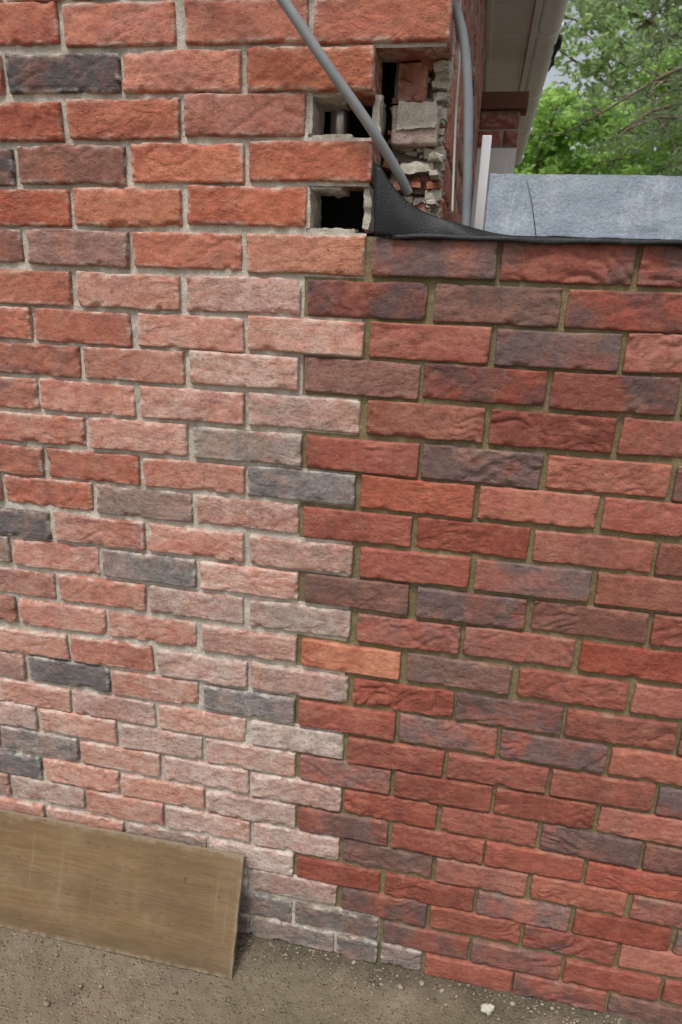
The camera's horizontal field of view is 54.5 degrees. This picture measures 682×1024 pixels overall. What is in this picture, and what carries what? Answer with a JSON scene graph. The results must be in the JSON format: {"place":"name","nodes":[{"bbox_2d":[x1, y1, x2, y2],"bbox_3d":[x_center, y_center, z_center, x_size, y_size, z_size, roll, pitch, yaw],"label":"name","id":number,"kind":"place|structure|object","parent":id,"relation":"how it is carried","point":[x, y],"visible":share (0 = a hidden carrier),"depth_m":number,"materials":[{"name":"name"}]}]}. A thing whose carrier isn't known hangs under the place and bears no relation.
{"place":"outdoors","nodes":[
{"label":"outdoors","id":0,"kind":"place"},
{"bbox_2d":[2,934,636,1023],"bbox_3d":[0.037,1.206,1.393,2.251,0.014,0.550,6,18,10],"label":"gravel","id":1,"kind":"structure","parent":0,"point":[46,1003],"depth_m":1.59,"materials":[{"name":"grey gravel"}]},
{"bbox_2d":[0,927,649,1023],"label":"ground","id":2,"kind":"structure","parent":0,"point":[32,968],"depth_m":1.57,"materials":[{"name":"soil"}]},
{"bbox_2d":[0,809,244,979],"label":"plywood board","id":3,"kind":"object","parent":2,"relation":"on","point":[172,903],"visible":1,"depth_m":1.66,"materials":[{"name":"brown wood"}]},
{"bbox_2d":[0,0,485,970],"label":"old brickwork","id":4,"kind":"object","parent":2,"relation":"on","point":[200,78],"visible":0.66,"depth_m":1.34,"materials":[{"name":"brick"}]},
{"bbox_2d":[0,0,446,951],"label":"old mortar","id":5,"kind":"object","parent":4,"relation":"attached to","point":[126,144],"visible":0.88,"depth_m":1.33,"materials":[{"name":"grey concrete"}]},
{"bbox_2d":[328,109,350,133],"bbox_3d":[-0.002,-0.729,1.214,0.040,0.210,0.040,6,18,10],"label":"metal flue pipe","id":6,"kind":"object","parent":4,"relation":"attached to","point":[339,120],"visible":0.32,"depth_m":1.20,"materials":[{"name":"silver metal"}]},
{"bbox_2d":[276,0,412,196],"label":"electrical conduit","id":7,"kind":"object","parent":4,"relation":"attached to","point":[329,68],"visible":1,"depth_m":1.06,"materials":[{"name":"grey plastic"}]},
{"bbox_2d":[308,63,396,278],"bbox_3d":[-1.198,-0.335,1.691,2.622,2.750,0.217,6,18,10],"label":"cavity","id":8,"kind":"object","parent":4,"relation":"in","point":[345,212],"depth_m":1.35,"materials":[{"name":"black"}]},
{"bbox_2d":[301,26,455,236],"bbox_3d":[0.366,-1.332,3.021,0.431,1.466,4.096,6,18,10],"label":"broken mortar","id":9,"kind":"object","parent":4,"relation":"on","point":[424,160],"visible":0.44,"depth_m":1.16,"materials":[{"name":"grey concrete"}]},
{"bbox_2d":[382,59,448,191],"bbox_3d":[0.134,-0.652,1.197,0.112,0.286,0.050,6,18,10],"label":"brick rubble","id":10,"kind":"object","parent":9,"relation":"on","point":[415,182],"visible":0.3,"depth_m":1.19,"materials":[{"name":"brick"}]},
{"bbox_2d":[451,0,460,212],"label":"thin cable","id":11,"kind":"object","parent":4,"relation":"attached to","point":[455,127],"visible":0.84,"depth_m":1.16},
{"bbox_2d":[453,0,472,226],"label":"electrical conduit","id":12,"kind":"object","parent":4,"relation":"attached to","point":[460,25],"visible":0.92,"depth_m":1.11,"materials":[{"name":"grey plastic"}]},
{"bbox_2d":[477,112,519,146],"bbox_3d":[0.740,-1.787,3.114,0.180,0.140,0.103,6,18,10],"label":"return brickwork","id":13,"kind":"object","parent":4,"relation":"attached to","point":[499,120],"visible":0.84,"depth_m":3.06,"materials":[{"name":"brick"}]},
{"bbox_2d":[477,111,519,147],"bbox_3d":[0.740,-1.791,3.119,0.175,0.150,0.091,6,18,10],"label":"return mortar","id":14,"kind":"object","parent":13,"relation":"on","point":[502,138],"visible":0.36,"depth_m":3.08,"materials":[{"name":"grey concrete"}]},
{"bbox_2d":[481,91,529,115],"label":"timber lintel","id":15,"kind":"structure","parent":4,"relation":"attached to","point":[507,101],"depth_m":3.01,"materials":[{"name":"brown wood"}]},
{"bbox_2d":[484,0,535,91],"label":"soffit","id":16,"kind":"structure","parent":4,"relation":"attached to","point":[508,24],"depth_m":2.86,"materials":[{"name":"white plastic"}]},
{"bbox_2d":[519,0,542,90],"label":"fascia","id":17,"kind":"structure","parent":16,"relation":"attached to","point":[534,22],"depth_m":2.80,"materials":[{"name":"white plastic"}]},
{"bbox_2d":[515,0,568,165],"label":"gutter","id":18,"kind":"object","parent":17,"relation":"attached to","point":[550,22],"visible":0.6,"depth_m":3.15,"materials":[{"name":"white plastic"}]},
{"bbox_2d":[548,33,562,71],"bbox_3d":[1.030,-2.224,3.224,0.054,0.087,0.544,6,18,10],"label":"roofing felt","id":19,"kind":"object","parent":18,"relation":"on","point":[557,46],"visible":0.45,"depth_m":3.06,"materials":[{"name":"fabric"}]},
{"bbox_2d":[474,135,491,229],"bbox_3d":[0.254,0.151,1.612,0.019,1.892,0.040,6,18,10],"label":"white post","id":20,"kind":"object","parent":2,"relation":"on","point":[482,180],"visible":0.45,"depth_m":1.33,"materials":[{"name":"paint"}]},
{"bbox_2d":[481,1002,494,1015],"bbox_3d":[0.342,1.159,1.544,0.030,0.026,0.025,11,20,25],"label":"stone","id":21,"kind":"object","parent":2,"relation":"on","point":[487,1009],"visible":1,"depth_m":1.54,"materials":[{"name":"white stone"}]},
{"bbox_2d":[297,238,681,1023],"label":"new brickwork","id":22,"kind":"object","parent":2,"relation":"on","point":[369,764],"visible":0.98,"depth_m":1.32,"materials":[{"name":"brick"}]},
{"bbox_2d":[292,236,681,1010],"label":"new mortar","id":23,"kind":"object","parent":22,"relation":"attached to","point":[546,452],"visible":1,"depth_m":1.30,"materials":[{"name":"concrete"}]},
{"bbox_2d":[373,162,681,244],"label":"damp proof membrane","id":24,"kind":"object","parent":22,"relation":"on","point":[397,216],"visible":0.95,"depth_m":1.13,"materials":[{"name":"black plastic"}]},
{"bbox_2d":[484,173,681,239],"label":"concrete block","id":25,"kind":"structure","parent":24,"relation":"on","point":[614,206],"depth_m":1.09,"materials":[{"name":"grey concrete"}]},
{"bbox_2d":[527,179,535,234],"bbox_3d":[0.318,-0.507,1.104,0.026,0.086,0.001,6,18,10],"label":"pencil mark","id":26,"kind":"object","parent":25,"relation":"attached to","point":[532,207],"visible":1,"depth_m":1.10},
{"bbox_2d":[471,148,515,229],"bbox_3d":[0.688,-0.629,3.468,0.179,2.275,0.060,6,18,10],"label":"white panel","id":27,"kind":"object","parent":2,"relation":"on","point":[502,160],"visible":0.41,"depth_m":3.11,"materials":[{"name":"plastic"}]},
{"bbox_2d":[514,79,669,174],"bbox_3d":[3.443,-4.780,11.980,5.012,5.184,4.994,6,18,10],"label":"deciduous tree","id":28,"kind":"object","parent":2,"relation":"on","point":[546,155],"visible":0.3,"depth_m":10.70,"materials":[{"name":"green plant"}]},
{"bbox_2d":[528,0,681,175],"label":"deciduous tree","id":29,"kind":"object","parent":2,"relation":"on","point":[671,117],"visible":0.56,"depth_m":9.09,"materials":[{"name":"green plant"}]},
{"bbox_2d":[552,0,681,175],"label":"deciduous tree","id":30,"kind":"object","parent":2,"relation":"on","point":[607,27],"visible":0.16,"depth_m":13.93,"materials":[{"name":"green plant"}]},
{"bbox_2d":[567,42,681,175],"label":"deciduous tree","id":31,"kind":"object","parent":2,"relation":"on","point":[666,62],"visible":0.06,"depth_m":11.47,"materials":[{"name":"green plant"}]},
{"bbox_2d":[604,0,681,174],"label":"deciduous tree","id":32,"kind":"object","parent":2,"relation":"on","point":[676,164],"visible":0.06,"depth_m":14.31,"materials":[{"name":"green plant"}]},
{"bbox_2d":[390,62,440,195],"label":"broken brick ends","id":33,"kind":"object","parent":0,"point":[414,138],"visible":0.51,"depth_m":1.16,"materials":[{"name":"red brick"}]},
{"bbox_2d":[525,0,681,173],"label":"sky","id":34,"kind":"structure","parent":0,"point":[550,77],"materials":[{"name":"white"}]}
]}

